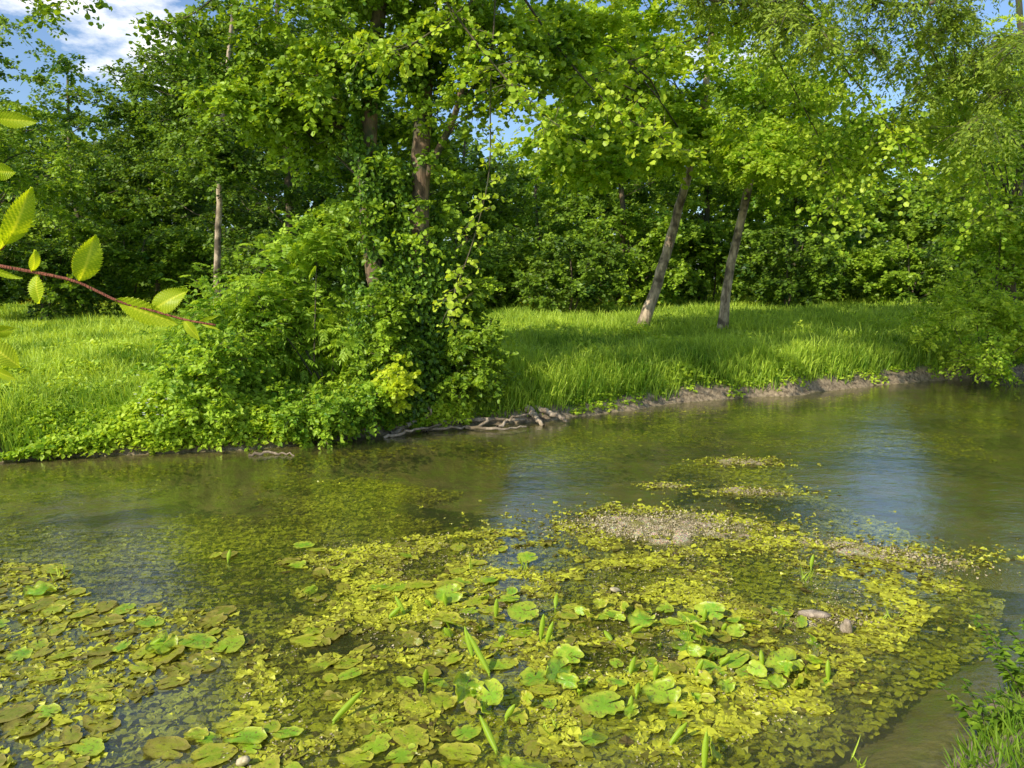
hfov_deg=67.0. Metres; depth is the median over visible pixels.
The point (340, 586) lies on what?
lily pad
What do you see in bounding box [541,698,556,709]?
lily pad
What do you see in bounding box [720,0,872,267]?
hanging branch
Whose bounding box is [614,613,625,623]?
raised lily leaf
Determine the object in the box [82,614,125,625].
lily pad
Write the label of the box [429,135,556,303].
woodland tree
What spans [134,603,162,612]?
lily pad
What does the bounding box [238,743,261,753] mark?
lily pad
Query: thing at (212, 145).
slim tree
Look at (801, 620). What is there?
raised lily leaf
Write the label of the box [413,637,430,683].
raised lily leaf
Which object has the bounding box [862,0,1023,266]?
hanging branch
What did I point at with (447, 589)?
raised lily leaf
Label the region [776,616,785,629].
raised lily leaf
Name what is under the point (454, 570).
lily pad
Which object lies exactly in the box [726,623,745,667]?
raised lily leaf
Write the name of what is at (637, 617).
raised lily leaf
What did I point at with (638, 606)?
raised lily leaf
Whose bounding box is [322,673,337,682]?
lily pad
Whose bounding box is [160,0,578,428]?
ivy clad tree
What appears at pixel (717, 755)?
raised lily leaf
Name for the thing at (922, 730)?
ground
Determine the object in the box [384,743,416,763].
lily pad
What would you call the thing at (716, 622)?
raised lily leaf
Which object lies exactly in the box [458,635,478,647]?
lily pad
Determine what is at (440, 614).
lily pad
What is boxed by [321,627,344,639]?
lily pad
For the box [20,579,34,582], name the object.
lily pad
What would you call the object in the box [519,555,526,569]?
grass shoot
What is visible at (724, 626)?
rolled lily leaf
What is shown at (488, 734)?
rolled lily leaf
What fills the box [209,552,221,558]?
lily pad
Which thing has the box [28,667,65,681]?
lily pad
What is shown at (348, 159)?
woodland tree
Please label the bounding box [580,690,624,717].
raised lily leaf
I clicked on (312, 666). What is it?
lily pad
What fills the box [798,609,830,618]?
stone
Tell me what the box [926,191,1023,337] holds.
bank shrub
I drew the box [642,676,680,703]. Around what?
raised lily leaf
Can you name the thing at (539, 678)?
lily pad
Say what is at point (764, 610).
lily pad
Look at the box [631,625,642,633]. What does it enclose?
rolled lily leaf
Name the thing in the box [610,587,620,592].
wood chip
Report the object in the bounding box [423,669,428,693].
rolled lily leaf
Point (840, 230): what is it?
woodland tree
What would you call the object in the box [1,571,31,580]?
lily pad
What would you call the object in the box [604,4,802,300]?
woodland tree
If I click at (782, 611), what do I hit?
lily pad
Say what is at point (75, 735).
lily pad
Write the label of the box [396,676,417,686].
lily pad
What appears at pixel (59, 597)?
lily pad
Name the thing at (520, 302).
buttercups
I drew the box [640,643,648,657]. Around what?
raised lily leaf
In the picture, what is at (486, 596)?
raised lily leaf
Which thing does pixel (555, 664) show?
raised lily leaf
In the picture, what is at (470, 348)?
waterside bush
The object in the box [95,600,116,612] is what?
lily pad
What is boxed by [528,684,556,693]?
lily pad
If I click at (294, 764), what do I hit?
lily pad
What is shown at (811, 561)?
rolled lily leaf
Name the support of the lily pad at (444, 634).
on the water
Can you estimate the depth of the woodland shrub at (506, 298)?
27.91 m
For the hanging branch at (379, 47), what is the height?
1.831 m
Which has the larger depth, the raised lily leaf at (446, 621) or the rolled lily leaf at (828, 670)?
the raised lily leaf at (446, 621)
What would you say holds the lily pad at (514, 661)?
on the water
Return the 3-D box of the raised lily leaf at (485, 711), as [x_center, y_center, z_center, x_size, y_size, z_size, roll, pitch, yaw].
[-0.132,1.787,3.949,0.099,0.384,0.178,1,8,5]
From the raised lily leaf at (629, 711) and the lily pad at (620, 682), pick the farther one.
the lily pad at (620, 682)
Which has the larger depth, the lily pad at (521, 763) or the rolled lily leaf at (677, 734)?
the rolled lily leaf at (677, 734)
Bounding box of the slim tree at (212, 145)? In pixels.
[112,0,299,319]
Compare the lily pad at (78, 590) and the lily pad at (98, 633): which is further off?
the lily pad at (78, 590)
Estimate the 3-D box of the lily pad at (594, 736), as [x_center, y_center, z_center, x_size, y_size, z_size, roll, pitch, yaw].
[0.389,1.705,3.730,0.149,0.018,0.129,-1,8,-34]
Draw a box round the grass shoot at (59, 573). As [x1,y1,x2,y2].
[50,565,73,581]
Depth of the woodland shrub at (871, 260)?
33.47 m
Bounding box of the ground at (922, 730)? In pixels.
[0,282,1023,767]
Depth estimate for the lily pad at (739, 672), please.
4.36 m
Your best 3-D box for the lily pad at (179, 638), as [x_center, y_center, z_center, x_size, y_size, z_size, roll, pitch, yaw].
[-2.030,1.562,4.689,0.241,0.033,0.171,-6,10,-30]
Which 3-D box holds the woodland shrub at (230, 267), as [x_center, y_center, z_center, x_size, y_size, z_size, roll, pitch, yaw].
[-6.199,-2.641,21.809,4.127,3.522,3.876,-2,8,-15]
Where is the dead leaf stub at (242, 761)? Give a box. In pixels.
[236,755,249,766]
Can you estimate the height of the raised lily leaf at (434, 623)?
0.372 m
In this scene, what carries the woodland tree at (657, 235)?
on the ground at (922, 730)
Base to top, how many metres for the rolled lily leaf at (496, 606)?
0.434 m
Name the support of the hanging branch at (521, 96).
attached to the ivy clad tree at (376, 211)
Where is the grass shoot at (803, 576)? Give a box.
[800,564,813,582]
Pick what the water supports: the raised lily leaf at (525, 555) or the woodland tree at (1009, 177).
the raised lily leaf at (525, 555)
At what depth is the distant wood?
42.07 m
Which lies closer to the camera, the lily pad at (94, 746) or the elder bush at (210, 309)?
the lily pad at (94, 746)
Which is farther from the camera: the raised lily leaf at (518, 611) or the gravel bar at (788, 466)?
the gravel bar at (788, 466)
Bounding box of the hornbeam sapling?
[0,111,218,380]
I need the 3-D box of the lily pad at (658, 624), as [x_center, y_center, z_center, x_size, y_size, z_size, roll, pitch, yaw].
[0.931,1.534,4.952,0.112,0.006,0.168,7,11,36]
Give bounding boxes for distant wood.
[0,47,1023,304]
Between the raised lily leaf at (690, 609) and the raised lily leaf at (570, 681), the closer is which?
the raised lily leaf at (570, 681)
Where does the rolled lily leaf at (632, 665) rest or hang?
on the water
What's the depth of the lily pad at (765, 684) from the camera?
4.20 m
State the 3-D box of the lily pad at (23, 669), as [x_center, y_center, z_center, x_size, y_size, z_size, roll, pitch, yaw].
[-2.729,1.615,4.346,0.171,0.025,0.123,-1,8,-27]
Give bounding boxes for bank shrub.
[896,254,1023,381]
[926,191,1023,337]
[939,325,1023,386]
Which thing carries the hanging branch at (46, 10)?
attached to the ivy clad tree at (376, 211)
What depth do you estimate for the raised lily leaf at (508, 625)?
4.85 m
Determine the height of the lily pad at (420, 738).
0.008 m
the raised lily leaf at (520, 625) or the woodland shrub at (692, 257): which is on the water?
the raised lily leaf at (520, 625)
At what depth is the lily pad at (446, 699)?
4.05 m
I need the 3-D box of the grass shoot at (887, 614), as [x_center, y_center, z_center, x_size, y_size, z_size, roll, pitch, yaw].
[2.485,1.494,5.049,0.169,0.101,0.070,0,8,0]
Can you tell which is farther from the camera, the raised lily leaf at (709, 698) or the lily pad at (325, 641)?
the lily pad at (325, 641)
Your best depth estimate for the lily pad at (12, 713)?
3.93 m
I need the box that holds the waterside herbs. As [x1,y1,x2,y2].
[0,310,1023,461]
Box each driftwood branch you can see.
[248,451,294,457]
[383,423,442,437]
[388,408,453,433]
[406,417,524,430]
[413,407,431,431]
[421,425,465,430]
[465,425,526,430]
[496,410,534,427]
[525,405,544,426]
[535,405,566,421]
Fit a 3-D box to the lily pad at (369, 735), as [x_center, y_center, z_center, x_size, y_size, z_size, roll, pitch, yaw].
[-0.682,1.691,3.808,0.167,0.018,0.228,2,9,18]
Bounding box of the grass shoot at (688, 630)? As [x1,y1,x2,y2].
[684,621,703,642]
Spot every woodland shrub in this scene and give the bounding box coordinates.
[0,234,131,320]
[54,200,211,315]
[132,227,241,312]
[211,227,352,313]
[388,202,521,305]
[470,226,573,309]
[507,231,636,314]
[555,203,707,307]
[635,229,783,303]
[716,225,847,307]
[787,250,898,303]
[836,237,981,305]
[913,195,1023,305]
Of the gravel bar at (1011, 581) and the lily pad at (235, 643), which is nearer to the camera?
the lily pad at (235, 643)
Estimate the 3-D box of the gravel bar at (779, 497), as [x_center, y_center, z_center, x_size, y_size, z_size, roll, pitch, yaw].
[2.500,1.135,8.003,1.062,0.067,0.375,2,8,11]
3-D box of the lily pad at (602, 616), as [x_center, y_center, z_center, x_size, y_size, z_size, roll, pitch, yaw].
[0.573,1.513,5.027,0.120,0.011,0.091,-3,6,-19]
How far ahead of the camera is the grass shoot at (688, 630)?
4.73 m
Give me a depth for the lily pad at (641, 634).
4.79 m
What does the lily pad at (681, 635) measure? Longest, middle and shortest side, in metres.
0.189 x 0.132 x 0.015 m
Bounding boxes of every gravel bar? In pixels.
[533,509,776,555]
[641,484,690,490]
[701,487,809,502]
[704,458,793,469]
[763,608,914,640]
[772,530,1023,593]
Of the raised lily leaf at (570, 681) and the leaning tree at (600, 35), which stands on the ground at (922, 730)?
the leaning tree at (600, 35)
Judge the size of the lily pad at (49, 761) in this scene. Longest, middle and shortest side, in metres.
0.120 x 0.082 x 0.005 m
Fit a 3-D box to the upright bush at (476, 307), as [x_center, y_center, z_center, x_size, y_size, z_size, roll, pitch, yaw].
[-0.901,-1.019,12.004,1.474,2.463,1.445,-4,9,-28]
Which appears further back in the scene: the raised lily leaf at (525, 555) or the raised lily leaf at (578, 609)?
the raised lily leaf at (525, 555)
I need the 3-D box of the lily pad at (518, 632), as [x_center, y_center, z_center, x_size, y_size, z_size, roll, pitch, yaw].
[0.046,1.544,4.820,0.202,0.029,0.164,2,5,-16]
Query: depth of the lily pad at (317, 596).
5.38 m
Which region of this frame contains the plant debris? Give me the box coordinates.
[188,458,1022,767]
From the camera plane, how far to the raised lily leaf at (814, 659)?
4.40 m
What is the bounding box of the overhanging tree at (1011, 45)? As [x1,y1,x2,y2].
[656,0,1023,196]
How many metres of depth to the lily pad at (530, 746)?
3.64 m
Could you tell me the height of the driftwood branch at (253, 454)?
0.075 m
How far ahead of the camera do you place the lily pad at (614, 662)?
4.45 m
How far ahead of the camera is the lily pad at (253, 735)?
3.73 m
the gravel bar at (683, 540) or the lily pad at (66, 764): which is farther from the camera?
the gravel bar at (683, 540)
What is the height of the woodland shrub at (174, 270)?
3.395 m
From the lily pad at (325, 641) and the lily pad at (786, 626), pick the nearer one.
the lily pad at (325, 641)
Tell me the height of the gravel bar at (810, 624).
0.058 m
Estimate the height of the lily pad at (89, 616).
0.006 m
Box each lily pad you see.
[0,587,7,592]
[0,619,9,627]
[0,695,9,702]
[0,704,33,722]
[0,713,50,742]
[0,753,6,765]
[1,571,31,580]
[4,646,32,660]
[9,665,43,677]
[11,566,28,570]
[14,702,36,707]
[19,596,57,611]
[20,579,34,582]
[26,586,59,598]
[27,595,43,603]
[27,638,48,649]
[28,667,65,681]
[32,703,61,717]
[33,648,53,657]
[34,759,57,767]
[39,563,72,573]
[41,604,64,615]
[44,594,65,600]
[46,646,81,659]
[47,598,74,607]
[47,627,65,635]
[47,664,70,670]
[49,574,65,580]
[56,756,89,767]
[59,725,82,743]
[66,587,85,594]
[67,608,95,618]
[69,737,104,755]
[73,677,108,689]
[80,615,99,619]
[80,643,116,655]
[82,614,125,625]
[83,712,120,733]
[85,654,113,668]
[85,681,114,692]
[87,688,113,701]
[89,630,110,636]
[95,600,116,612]
[109,685,137,702]
[112,603,135,614]
[112,639,131,651]
[129,661,155,672]
[132,643,155,658]
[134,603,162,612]
[134,615,163,626]
[142,736,190,758]
[151,645,184,666]
[156,674,189,688]
[163,634,193,647]
[167,662,200,677]
[167,764,197,767]
[178,633,216,648]
[183,727,208,739]
[188,650,220,672]
[191,743,237,767]
[196,731,220,743]
[197,612,227,628]
[205,627,221,635]
[206,605,236,615]
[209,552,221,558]
[212,635,244,652]
[215,715,253,733]
[221,551,237,557]
[223,628,242,635]
[223,726,267,743]
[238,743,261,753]
[252,754,279,767]
[262,720,280,732]
[271,726,303,738]
[280,558,300,564]
[283,761,302,767]
[287,560,305,567]
[290,634,322,646]
[293,541,314,547]
[301,624,323,635]
[302,585,317,593]
[308,656,339,672]
[309,547,326,550]
[312,567,328,576]
[312,593,326,601]
[314,636,330,645]
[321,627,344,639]
[321,690,345,700]
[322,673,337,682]
[327,562,347,569]
[330,656,362,668]
[336,583,349,589]
[337,667,361,679]
[338,748,373,767]
[344,559,358,563]
[348,547,360,552]
[352,642,374,655]
[356,703,386,720]
[357,713,393,740]
[360,733,391,755]
[367,583,391,590]
[373,568,385,574]
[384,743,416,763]
[386,582,409,591]
[388,762,404,767]
[390,724,428,749]
[393,630,420,646]
[393,650,417,661]
[395,542,411,546]
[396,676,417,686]
[398,552,417,557]
[400,694,434,717]
[405,580,434,588]
[415,663,440,676]
[420,760,442,767]
[427,691,456,710]
[428,677,449,687]
[433,611,460,624]
[436,580,463,589]
[437,642,452,648]
[438,742,480,761]
[440,651,463,665]
[441,628,454,636]
[449,567,466,573]
[450,542,465,550]
[451,725,480,740]
[452,577,471,584]
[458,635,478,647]
[461,595,487,605]
[461,607,477,613]
[465,559,487,564]
[470,627,496,633]
[478,605,502,612]
[479,576,498,584]
[479,659,513,669]
[488,612,506,618]
[489,641,506,647]
[494,545,507,551]
[498,594,520,601]
[499,753,520,767]
[500,658,518,665]
[505,627,535,637]
[507,560,520,563]
[507,759,550,767]
[509,707,527,724]
[519,667,547,685]
[523,740,540,756]
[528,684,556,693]
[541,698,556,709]
[556,610,578,618]
[557,620,569,628]
[560,636,575,643]
[561,603,577,609]
[570,705,591,726]
[571,696,585,704]
[578,728,607,745]
[593,613,608,619]
[600,609,620,617]
[606,677,626,686]
[609,658,623,667]
[615,636,633,647]
[623,666,638,672]
[629,631,653,638]
[635,659,646,669]
[641,657,670,671]
[650,619,664,628]
[656,602,673,612]
[661,617,684,625]
[662,660,685,673]
[667,707,685,718]
[670,641,692,651]
[674,628,699,642]
[677,611,706,622]
[698,658,727,675]
[702,645,727,656]
[713,630,730,641]
[718,651,748,668]
[725,616,739,622]
[733,649,758,659]
[735,664,753,677]
[748,604,770,615]
[755,679,784,689]
[766,614,791,627]
[772,606,792,616]
[806,638,820,647]
[816,676,832,688]
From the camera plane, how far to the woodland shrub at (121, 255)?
25.36 m
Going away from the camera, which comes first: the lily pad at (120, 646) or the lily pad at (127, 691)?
the lily pad at (127, 691)
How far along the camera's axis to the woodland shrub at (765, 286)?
30.27 m
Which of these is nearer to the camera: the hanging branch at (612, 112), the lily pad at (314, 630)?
the lily pad at (314, 630)
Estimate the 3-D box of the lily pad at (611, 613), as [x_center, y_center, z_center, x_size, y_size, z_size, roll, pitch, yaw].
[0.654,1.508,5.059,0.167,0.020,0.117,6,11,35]
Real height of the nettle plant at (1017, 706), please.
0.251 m
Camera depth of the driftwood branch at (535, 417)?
11.79 m
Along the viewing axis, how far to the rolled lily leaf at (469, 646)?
4.54 m
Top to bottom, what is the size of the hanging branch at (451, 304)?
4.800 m
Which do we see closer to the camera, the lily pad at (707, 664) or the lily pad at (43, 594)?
the lily pad at (707, 664)
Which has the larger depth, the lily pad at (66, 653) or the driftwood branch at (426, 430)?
the driftwood branch at (426, 430)
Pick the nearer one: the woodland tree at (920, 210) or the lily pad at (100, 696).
the lily pad at (100, 696)
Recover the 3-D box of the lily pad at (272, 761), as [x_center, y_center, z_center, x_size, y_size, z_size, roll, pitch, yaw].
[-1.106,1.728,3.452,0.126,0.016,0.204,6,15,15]
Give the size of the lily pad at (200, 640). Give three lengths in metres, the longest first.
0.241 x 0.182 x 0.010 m
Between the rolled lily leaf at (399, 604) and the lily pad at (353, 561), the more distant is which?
the lily pad at (353, 561)
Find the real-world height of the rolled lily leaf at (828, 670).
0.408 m
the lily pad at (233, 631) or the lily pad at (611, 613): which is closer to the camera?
the lily pad at (233, 631)
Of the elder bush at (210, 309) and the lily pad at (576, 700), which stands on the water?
the lily pad at (576, 700)
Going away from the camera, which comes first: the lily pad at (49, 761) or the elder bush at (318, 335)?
the lily pad at (49, 761)
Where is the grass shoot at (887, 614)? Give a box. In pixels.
[883,608,905,618]
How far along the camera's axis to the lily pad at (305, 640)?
4.72 m
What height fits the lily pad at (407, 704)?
0.017 m
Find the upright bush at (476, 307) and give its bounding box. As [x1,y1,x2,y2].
[425,238,502,372]
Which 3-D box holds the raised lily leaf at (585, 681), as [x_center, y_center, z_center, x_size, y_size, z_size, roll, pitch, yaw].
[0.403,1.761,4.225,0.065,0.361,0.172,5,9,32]
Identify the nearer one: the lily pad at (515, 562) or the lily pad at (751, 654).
the lily pad at (751, 654)
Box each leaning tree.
[504,0,745,325]
[658,0,891,332]
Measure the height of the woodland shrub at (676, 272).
4.638 m
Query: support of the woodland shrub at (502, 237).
on the ground at (922, 730)
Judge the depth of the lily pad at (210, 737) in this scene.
3.72 m
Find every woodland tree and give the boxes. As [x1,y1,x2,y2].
[0,0,122,305]
[0,61,194,307]
[41,57,253,296]
[111,16,286,287]
[144,0,390,308]
[261,1,468,305]
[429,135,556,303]
[460,139,629,297]
[541,58,704,305]
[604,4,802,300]
[710,81,895,297]
[801,193,930,294]
[881,166,1023,300]
[962,81,1023,267]
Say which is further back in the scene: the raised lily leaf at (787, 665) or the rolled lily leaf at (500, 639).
the rolled lily leaf at (500, 639)
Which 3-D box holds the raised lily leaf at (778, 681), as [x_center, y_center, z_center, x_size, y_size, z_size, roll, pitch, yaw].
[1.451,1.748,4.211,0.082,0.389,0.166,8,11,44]
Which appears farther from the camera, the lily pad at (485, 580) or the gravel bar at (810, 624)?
the lily pad at (485, 580)
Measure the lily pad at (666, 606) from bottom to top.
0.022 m
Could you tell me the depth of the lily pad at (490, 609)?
5.16 m
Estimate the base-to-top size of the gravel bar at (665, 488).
0.037 m
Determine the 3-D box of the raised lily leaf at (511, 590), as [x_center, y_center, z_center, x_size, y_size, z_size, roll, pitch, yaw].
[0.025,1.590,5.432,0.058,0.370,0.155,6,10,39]
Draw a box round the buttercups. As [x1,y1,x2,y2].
[20,294,750,307]
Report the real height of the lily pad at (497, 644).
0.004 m
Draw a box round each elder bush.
[129,253,317,383]
[186,200,434,385]
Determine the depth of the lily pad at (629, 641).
4.71 m
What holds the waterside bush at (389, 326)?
on the ground at (922, 730)
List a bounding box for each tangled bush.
[121,326,295,455]
[265,371,393,460]
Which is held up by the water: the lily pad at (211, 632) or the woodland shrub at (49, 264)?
the lily pad at (211, 632)
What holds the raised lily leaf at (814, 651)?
on the water
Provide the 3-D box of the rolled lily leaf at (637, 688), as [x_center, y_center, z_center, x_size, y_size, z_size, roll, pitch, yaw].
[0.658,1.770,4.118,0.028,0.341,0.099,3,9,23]
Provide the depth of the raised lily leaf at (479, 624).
4.82 m
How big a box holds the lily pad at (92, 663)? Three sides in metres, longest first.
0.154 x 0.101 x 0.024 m
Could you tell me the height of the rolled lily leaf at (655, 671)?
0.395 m
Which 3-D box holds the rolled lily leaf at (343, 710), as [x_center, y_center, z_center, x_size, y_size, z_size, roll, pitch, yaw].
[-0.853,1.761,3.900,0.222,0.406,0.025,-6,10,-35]
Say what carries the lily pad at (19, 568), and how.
on the water
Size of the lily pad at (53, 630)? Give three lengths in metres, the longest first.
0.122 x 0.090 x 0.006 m
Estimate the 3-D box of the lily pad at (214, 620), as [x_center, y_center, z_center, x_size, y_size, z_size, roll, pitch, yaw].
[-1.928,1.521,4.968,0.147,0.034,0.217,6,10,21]
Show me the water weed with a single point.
(878, 651)
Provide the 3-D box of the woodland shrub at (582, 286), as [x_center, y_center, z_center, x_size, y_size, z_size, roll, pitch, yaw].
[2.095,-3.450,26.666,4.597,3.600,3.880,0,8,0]
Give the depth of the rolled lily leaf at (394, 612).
5.04 m
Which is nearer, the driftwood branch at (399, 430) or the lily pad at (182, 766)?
the lily pad at (182, 766)
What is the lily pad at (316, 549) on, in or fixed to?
on the water
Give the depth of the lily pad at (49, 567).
5.89 m
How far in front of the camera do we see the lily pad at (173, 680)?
4.24 m
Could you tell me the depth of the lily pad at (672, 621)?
4.97 m
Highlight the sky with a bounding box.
[0,0,1023,279]
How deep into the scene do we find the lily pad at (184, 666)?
4.37 m
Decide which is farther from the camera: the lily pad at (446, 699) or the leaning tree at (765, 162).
the leaning tree at (765, 162)
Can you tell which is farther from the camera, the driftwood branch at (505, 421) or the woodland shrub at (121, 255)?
the woodland shrub at (121, 255)
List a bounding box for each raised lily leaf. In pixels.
[23,580,57,597]
[145,629,177,654]
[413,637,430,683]
[429,620,446,653]
[431,618,462,627]
[432,647,447,656]
[433,583,462,602]
[453,671,483,721]
[464,697,484,756]
[465,686,479,698]
[470,617,482,635]
[475,697,493,717]
[476,678,503,707]
[478,594,489,598]
[504,621,513,629]
[506,587,517,595]
[507,601,538,621]
[511,638,522,645]
[516,623,534,629]
[517,551,537,563]
[521,690,533,705]
[546,656,571,682]
[553,644,583,662]
[555,672,579,688]
[573,617,590,627]
[574,605,585,616]
[577,675,590,688]
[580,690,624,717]
[583,606,598,647]
[592,597,607,608]
[613,641,625,658]
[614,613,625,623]
[619,601,628,612]
[624,703,638,719]
[627,609,657,627]
[635,603,650,614]
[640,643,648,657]
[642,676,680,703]
[684,606,695,614]
[686,616,714,645]
[687,642,705,656]
[691,690,701,702]
[694,601,724,644]
[694,669,712,686]
[695,635,712,659]
[700,693,715,726]
[707,728,721,761]
[708,650,715,661]
[712,617,722,657]
[717,676,735,692]
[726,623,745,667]
[740,618,761,637]
[747,659,766,676]
[765,647,804,672]
[767,673,786,687]
[768,680,781,691]
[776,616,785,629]
[777,660,793,677]
[792,673,803,689]
[794,615,807,627]
[805,654,822,664]
[809,633,816,641]
[811,645,818,656]
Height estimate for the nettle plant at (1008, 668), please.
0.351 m
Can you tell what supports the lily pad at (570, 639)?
on the water
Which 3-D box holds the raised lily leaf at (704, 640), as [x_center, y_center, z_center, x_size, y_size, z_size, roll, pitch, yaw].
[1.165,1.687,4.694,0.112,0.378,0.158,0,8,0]
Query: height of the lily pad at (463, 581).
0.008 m
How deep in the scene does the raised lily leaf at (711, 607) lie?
5.04 m
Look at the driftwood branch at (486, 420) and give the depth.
11.47 m
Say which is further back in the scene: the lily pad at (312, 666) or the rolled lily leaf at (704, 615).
the rolled lily leaf at (704, 615)
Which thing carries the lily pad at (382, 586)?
on the water
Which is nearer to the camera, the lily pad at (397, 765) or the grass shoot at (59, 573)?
the lily pad at (397, 765)
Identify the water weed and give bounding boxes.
[0,393,1023,767]
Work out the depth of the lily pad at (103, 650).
4.59 m
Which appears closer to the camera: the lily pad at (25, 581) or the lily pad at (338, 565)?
the lily pad at (25, 581)
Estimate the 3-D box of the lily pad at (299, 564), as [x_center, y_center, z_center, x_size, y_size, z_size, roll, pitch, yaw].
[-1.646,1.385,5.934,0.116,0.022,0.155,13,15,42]
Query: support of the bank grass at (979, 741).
on the ground at (922, 730)
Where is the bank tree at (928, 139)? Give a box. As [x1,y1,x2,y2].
[801,0,1023,335]
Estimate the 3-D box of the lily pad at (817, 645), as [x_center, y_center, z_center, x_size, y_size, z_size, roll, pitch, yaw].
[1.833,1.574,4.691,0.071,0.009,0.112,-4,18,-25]
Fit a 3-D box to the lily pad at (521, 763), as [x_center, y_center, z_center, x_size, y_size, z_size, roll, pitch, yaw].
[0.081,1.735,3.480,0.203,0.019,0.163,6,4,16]
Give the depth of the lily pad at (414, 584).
5.55 m
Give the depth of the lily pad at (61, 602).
5.26 m
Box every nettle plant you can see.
[936,678,1022,737]
[969,614,1023,696]
[992,688,1023,718]
[1000,618,1023,658]
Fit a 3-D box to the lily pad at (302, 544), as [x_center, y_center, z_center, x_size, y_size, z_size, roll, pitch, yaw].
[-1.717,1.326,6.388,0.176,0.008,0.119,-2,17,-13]
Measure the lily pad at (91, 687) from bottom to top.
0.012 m
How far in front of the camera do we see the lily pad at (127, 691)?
4.13 m
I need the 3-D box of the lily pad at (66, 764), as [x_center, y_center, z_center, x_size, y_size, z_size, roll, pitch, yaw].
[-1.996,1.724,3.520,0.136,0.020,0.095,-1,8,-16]
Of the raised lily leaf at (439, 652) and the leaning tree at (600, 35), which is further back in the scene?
the leaning tree at (600, 35)
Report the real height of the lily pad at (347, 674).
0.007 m
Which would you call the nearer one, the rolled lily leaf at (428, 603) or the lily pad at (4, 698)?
the lily pad at (4, 698)
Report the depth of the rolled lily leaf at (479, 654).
4.36 m
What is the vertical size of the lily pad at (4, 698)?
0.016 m
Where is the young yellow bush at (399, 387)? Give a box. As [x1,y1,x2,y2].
[369,353,424,413]
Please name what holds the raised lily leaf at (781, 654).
on the water
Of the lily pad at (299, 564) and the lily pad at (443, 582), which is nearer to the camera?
the lily pad at (443, 582)
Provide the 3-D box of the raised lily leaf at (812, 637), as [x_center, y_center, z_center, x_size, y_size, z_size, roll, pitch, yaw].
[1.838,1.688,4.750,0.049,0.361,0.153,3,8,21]
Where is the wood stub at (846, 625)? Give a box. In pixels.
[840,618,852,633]
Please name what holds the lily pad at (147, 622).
on the water
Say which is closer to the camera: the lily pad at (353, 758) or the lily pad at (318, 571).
the lily pad at (353, 758)
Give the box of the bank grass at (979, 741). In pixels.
[940,664,1023,767]
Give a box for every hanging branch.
[20,0,112,32]
[125,0,257,68]
[319,0,490,93]
[423,0,601,178]
[432,0,515,337]
[514,0,708,179]
[562,0,812,111]
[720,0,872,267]
[758,0,939,224]
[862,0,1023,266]
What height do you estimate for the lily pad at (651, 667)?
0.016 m
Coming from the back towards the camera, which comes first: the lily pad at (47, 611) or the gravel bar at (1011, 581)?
the gravel bar at (1011, 581)
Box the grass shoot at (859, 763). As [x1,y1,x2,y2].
[850,735,866,767]
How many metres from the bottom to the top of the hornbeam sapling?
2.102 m
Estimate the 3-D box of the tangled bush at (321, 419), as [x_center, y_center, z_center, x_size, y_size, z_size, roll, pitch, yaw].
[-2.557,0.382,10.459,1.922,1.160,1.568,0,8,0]
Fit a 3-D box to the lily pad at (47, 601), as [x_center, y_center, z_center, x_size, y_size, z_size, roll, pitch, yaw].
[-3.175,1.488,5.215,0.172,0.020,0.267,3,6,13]
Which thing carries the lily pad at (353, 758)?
on the water
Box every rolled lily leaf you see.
[149,638,160,644]
[227,550,230,579]
[326,690,362,766]
[383,606,400,648]
[395,596,409,647]
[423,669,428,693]
[425,599,431,607]
[442,593,447,605]
[444,627,451,640]
[464,626,473,655]
[467,631,490,677]
[479,715,498,761]
[494,598,498,624]
[498,635,503,642]
[501,704,514,752]
[539,614,544,639]
[546,622,553,642]
[554,593,557,615]
[604,630,612,640]
[628,695,633,718]
[629,656,635,677]
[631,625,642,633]
[634,682,639,717]
[651,665,658,714]
[668,722,686,749]
[693,659,703,683]
[701,608,706,658]
[702,731,708,767]
[717,623,726,663]
[719,656,730,665]
[759,650,764,664]
[810,554,813,578]
[825,660,830,680]
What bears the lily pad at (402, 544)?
on the water
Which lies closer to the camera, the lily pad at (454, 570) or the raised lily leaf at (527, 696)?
the raised lily leaf at (527, 696)
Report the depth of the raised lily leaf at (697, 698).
4.04 m
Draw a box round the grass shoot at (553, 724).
[540,713,558,735]
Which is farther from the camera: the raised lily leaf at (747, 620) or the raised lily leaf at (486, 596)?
the raised lily leaf at (486, 596)
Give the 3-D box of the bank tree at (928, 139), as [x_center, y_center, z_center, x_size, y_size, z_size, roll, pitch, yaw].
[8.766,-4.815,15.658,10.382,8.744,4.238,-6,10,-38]
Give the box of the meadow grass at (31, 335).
[0,292,1023,453]
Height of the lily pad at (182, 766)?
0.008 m
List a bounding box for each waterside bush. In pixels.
[336,264,425,413]
[408,319,521,409]
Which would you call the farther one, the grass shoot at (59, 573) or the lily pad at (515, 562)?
the lily pad at (515, 562)
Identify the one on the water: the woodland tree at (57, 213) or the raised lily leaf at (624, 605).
the raised lily leaf at (624, 605)
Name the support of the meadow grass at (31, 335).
on the ground at (922, 730)
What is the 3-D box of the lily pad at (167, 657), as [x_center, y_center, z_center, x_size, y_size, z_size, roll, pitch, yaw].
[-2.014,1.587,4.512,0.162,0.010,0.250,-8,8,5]
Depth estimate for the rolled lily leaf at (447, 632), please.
4.75 m
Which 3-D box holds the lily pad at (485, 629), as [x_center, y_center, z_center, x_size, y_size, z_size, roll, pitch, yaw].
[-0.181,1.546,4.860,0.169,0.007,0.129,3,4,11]
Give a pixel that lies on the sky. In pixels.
(107, 44)
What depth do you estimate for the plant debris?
6.16 m
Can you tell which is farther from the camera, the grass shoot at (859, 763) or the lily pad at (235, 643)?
the lily pad at (235, 643)

